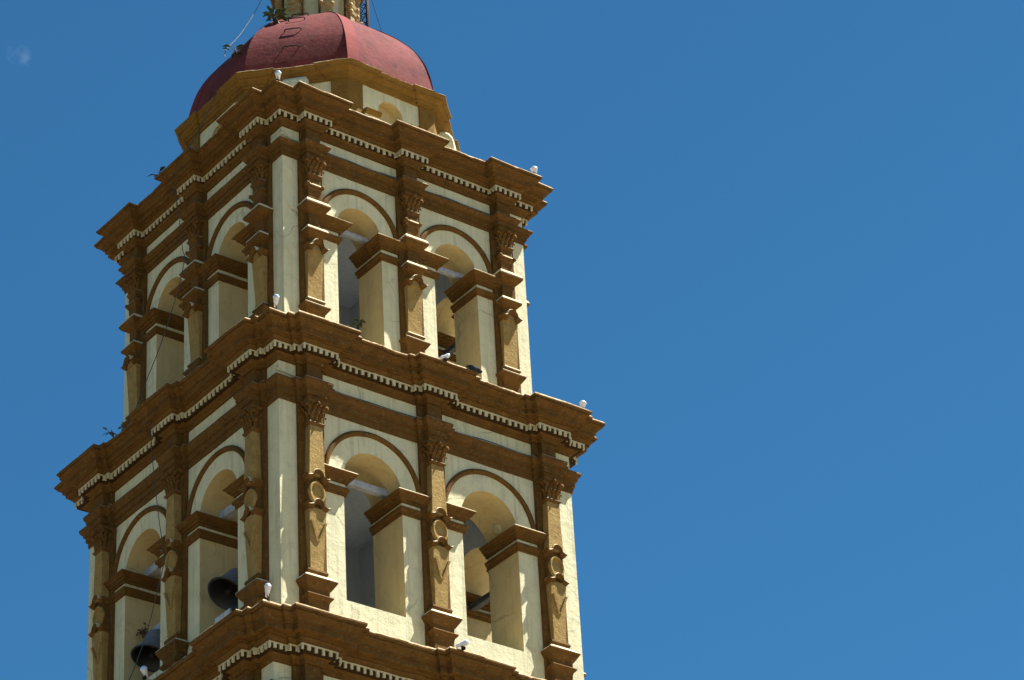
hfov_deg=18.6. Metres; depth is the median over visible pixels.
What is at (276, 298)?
floodlight
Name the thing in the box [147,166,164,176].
wild plant
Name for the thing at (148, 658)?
bronze bell
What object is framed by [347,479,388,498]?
wooden beam
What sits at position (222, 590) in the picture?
bronze bell
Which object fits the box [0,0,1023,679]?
sky
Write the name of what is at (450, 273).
wooden beam
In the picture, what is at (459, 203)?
frieze moulding
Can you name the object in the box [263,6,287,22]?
wild fig
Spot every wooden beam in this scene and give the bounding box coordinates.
[144,563,160,576]
[219,503,237,519]
[340,231,368,243]
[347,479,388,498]
[436,267,463,279]
[442,342,455,354]
[468,592,489,611]
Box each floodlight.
[140,666,148,679]
[264,583,270,601]
[273,294,279,309]
[275,70,280,80]
[438,353,449,360]
[455,639,468,649]
[530,166,536,173]
[579,400,586,408]
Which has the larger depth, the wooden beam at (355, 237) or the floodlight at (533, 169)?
the floodlight at (533, 169)
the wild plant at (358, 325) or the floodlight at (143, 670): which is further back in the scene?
the wild plant at (358, 325)
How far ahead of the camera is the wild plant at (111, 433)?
72.50 m
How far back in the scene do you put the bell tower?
71.25 m
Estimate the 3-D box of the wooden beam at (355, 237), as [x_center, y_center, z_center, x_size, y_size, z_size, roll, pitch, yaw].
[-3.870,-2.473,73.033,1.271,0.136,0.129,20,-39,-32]
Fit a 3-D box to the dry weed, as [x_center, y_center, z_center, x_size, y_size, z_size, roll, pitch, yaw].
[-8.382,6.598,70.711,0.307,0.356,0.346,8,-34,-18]
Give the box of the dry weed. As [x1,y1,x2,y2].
[136,623,147,637]
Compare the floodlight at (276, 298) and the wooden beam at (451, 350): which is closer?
the floodlight at (276, 298)
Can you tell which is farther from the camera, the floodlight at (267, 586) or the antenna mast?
the antenna mast
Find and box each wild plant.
[103,427,116,436]
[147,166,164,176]
[350,319,365,329]
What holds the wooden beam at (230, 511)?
attached to the bell tower
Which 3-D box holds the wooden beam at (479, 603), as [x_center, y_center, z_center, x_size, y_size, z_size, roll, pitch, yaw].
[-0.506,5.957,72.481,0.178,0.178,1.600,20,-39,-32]
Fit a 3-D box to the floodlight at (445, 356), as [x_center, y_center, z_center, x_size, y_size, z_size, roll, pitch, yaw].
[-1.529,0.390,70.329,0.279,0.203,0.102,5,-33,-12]
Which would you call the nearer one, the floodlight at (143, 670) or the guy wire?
the floodlight at (143, 670)
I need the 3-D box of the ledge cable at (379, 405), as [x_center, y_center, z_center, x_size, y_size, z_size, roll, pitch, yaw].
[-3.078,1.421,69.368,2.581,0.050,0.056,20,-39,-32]
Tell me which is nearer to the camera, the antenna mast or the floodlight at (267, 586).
the floodlight at (267, 586)
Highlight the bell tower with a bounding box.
[54,0,605,679]
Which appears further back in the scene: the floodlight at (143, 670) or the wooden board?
the wooden board
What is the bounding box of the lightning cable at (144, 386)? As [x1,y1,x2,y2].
[129,89,218,679]
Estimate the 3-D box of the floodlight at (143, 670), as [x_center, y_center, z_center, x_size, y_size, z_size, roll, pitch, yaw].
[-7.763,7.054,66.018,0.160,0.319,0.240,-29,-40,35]
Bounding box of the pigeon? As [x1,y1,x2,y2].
[466,364,482,373]
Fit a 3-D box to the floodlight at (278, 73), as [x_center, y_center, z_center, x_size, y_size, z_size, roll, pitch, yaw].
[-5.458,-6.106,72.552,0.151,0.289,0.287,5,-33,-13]
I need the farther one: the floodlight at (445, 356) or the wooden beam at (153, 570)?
the wooden beam at (153, 570)
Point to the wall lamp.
(496, 529)
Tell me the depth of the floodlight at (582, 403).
72.49 m
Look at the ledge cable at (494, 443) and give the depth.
71.11 m
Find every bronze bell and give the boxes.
[130,623,159,671]
[207,568,237,610]
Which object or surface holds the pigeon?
on the bell tower
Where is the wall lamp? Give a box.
[493,524,500,534]
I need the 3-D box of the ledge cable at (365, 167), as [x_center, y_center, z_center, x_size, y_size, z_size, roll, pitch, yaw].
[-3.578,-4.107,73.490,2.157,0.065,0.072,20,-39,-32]
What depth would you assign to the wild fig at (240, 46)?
76.95 m
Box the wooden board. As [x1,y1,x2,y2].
[215,608,230,622]
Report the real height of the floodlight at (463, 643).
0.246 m
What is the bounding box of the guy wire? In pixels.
[224,1,260,56]
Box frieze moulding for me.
[425,190,490,215]
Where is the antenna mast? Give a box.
[359,0,369,26]
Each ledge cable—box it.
[327,153,397,179]
[335,391,414,417]
[455,431,529,455]
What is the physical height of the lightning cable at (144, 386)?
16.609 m
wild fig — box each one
[222,44,245,57]
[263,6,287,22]

